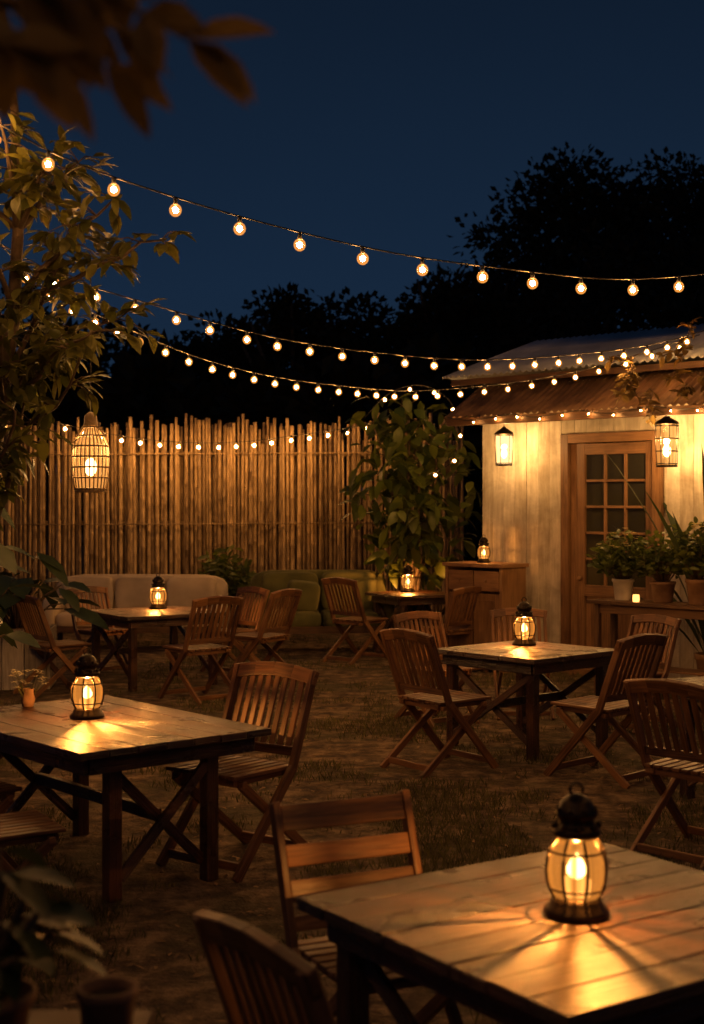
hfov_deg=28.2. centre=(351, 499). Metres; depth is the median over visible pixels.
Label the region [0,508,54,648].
broadleaf plant
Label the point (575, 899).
candle lantern
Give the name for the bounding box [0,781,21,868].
wooden folding chair
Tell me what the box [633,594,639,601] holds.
tea light jar
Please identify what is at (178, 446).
string lights
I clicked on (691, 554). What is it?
potted herb plant
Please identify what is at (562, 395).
awning roof
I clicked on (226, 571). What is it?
potted garden plant
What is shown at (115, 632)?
wooden folding chair
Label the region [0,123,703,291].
string lights
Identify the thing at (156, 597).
candle lantern
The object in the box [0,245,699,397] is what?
string lights
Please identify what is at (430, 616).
wooden folding chair
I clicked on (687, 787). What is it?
wooden table
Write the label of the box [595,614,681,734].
wooden folding chair
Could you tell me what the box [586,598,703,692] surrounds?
plant console table
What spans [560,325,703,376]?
roof back
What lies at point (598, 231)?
distant trees
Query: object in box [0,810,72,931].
wooden folding chair
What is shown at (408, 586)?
candle lantern
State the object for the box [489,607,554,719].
wooden folding chair
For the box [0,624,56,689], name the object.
wooden planter box
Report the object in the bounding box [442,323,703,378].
roof front
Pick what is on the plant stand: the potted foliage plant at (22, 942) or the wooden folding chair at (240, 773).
the potted foliage plant at (22, 942)
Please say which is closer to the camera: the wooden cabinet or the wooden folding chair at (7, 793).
the wooden folding chair at (7, 793)
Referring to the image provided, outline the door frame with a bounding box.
[553,430,663,677]
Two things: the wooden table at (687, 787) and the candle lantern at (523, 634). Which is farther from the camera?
the candle lantern at (523, 634)
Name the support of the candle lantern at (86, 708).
on the wooden table at (116, 740)
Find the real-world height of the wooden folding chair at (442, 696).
1.022 m
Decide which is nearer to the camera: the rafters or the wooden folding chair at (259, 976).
the wooden folding chair at (259, 976)
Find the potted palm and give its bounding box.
[599,443,703,669]
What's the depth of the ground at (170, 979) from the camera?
8.68 m
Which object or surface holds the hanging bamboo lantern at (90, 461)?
hanging from the broadleaf tree at (27, 192)
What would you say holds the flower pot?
on the plant stand
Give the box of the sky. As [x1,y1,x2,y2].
[0,0,703,489]
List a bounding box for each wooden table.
[0,695,271,902]
[92,605,225,691]
[296,842,703,1023]
[365,590,444,657]
[437,640,613,760]
[672,676,703,798]
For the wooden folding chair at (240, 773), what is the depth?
7.41 m
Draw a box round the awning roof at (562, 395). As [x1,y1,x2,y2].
[445,367,703,418]
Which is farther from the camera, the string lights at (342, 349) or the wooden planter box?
the wooden planter box
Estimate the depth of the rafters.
14.80 m
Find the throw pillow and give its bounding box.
[285,580,319,610]
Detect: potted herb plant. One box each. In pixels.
[629,525,684,602]
[660,516,703,604]
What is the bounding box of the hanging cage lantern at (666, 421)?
[655,416,678,466]
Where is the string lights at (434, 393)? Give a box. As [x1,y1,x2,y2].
[364,384,460,475]
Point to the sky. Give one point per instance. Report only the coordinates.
(377, 124)
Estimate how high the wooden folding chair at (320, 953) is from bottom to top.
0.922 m
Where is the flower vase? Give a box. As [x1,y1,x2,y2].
[8,669,48,706]
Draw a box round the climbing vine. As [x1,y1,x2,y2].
[605,317,703,426]
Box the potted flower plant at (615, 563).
[585,528,651,600]
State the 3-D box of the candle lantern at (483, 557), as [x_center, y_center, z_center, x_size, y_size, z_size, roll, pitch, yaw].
[1.472,0.542,15.634,0.156,0.313,0.156,0,0,0]
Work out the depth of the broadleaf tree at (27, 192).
8.18 m
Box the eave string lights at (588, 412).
[447,406,703,422]
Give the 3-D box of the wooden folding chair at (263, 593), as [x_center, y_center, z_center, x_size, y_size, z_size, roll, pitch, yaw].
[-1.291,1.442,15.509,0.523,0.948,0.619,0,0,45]
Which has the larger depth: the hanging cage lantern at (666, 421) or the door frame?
the door frame
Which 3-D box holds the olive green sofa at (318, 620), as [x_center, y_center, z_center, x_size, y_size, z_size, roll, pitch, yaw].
[-0.400,1.398,17.700,1.810,1.004,0.820,0,0,-6]
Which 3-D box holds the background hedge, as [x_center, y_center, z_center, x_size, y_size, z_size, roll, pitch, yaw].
[1.085,-0.817,31.099,39.559,6.587,6.060,0,0,0]
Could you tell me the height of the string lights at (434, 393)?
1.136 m
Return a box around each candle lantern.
[69,648,104,719]
[149,573,166,608]
[401,563,414,591]
[477,535,490,562]
[512,597,535,645]
[543,781,609,923]
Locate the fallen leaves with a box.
[0,647,703,1023]
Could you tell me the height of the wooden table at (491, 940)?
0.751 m
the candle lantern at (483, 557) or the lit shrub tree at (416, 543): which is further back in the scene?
the lit shrub tree at (416, 543)
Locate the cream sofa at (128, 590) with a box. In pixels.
[42,574,229,645]
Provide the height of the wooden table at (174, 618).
0.752 m
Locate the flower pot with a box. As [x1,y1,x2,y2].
[75,976,137,1023]
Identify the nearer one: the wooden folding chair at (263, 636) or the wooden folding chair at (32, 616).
the wooden folding chair at (32, 616)
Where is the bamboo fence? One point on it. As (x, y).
(274, 538)
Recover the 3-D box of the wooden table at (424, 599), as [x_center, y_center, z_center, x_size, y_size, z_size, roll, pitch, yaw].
[0.750,1.524,17.300,0.900,0.751,0.896,0,0,-25]
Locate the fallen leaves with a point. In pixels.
(308, 841)
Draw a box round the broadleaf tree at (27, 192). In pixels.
[0,98,195,531]
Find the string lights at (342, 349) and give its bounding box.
[0,243,703,368]
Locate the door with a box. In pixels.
[571,441,651,667]
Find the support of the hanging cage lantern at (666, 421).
hanging from the awning roof at (562, 395)
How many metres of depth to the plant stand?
2.78 m
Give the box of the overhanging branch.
[0,0,274,141]
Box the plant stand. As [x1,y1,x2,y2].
[27,1010,152,1023]
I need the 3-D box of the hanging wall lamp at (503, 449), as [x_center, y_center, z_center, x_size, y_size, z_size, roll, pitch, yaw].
[1.684,-0.724,15.507,0.216,0.692,0.216,0,0,0]
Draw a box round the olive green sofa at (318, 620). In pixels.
[248,570,394,653]
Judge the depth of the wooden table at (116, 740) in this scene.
6.93 m
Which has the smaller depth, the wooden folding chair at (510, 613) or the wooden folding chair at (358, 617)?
the wooden folding chair at (510, 613)
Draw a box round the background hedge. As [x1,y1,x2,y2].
[11,316,561,576]
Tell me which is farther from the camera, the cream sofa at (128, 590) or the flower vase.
the cream sofa at (128, 590)
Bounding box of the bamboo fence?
[0,413,463,628]
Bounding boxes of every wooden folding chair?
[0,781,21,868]
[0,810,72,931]
[12,595,91,698]
[67,586,127,670]
[156,661,319,882]
[157,596,243,705]
[193,909,335,1023]
[200,586,269,674]
[223,588,302,684]
[269,789,463,1023]
[321,577,387,664]
[379,628,498,777]
[392,611,479,728]
[423,586,489,671]
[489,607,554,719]
[543,633,667,788]
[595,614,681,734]
[623,678,703,870]
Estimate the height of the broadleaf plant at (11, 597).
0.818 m
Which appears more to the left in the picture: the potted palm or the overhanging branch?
the overhanging branch
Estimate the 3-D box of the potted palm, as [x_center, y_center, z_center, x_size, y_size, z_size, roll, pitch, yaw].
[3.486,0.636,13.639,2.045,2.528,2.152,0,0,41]
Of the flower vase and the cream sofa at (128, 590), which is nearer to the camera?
the flower vase
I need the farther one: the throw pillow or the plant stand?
the throw pillow
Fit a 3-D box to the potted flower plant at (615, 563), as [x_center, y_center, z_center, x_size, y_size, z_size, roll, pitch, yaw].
[2.660,0.624,13.735,0.710,0.717,0.762,0,0,0]
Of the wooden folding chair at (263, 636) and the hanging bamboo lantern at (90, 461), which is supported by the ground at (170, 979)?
the wooden folding chair at (263, 636)
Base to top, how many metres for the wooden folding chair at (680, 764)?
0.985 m
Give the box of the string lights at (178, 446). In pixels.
[55,420,387,448]
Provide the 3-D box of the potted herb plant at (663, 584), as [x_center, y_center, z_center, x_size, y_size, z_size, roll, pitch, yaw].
[2.991,0.610,13.460,0.678,0.743,0.650,0,0,0]
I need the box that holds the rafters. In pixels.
[444,360,703,425]
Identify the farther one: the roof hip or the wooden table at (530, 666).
the roof hip
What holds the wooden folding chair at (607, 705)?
on the ground at (170, 979)
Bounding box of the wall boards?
[483,372,703,678]
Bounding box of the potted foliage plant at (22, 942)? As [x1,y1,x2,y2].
[0,847,106,1023]
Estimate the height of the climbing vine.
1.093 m
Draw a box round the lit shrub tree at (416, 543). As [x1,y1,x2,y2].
[337,393,482,647]
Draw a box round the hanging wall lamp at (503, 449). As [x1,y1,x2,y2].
[494,426,513,465]
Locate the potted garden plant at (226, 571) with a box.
[197,545,256,627]
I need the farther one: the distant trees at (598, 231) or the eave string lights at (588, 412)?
the distant trees at (598, 231)
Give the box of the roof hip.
[445,368,561,384]
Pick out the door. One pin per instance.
(582, 621)
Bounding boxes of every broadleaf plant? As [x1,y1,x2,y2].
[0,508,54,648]
[0,552,109,630]
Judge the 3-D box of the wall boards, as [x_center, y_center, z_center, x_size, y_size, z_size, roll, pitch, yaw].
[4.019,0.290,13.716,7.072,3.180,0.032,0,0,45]
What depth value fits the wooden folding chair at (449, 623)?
15.33 m
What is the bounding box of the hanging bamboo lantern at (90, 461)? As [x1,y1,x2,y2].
[71,278,109,492]
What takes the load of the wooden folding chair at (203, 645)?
on the ground at (170, 979)
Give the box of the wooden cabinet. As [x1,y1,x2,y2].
[442,561,528,674]
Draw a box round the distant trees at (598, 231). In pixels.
[0,141,703,569]
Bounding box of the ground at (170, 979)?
[0,507,703,1023]

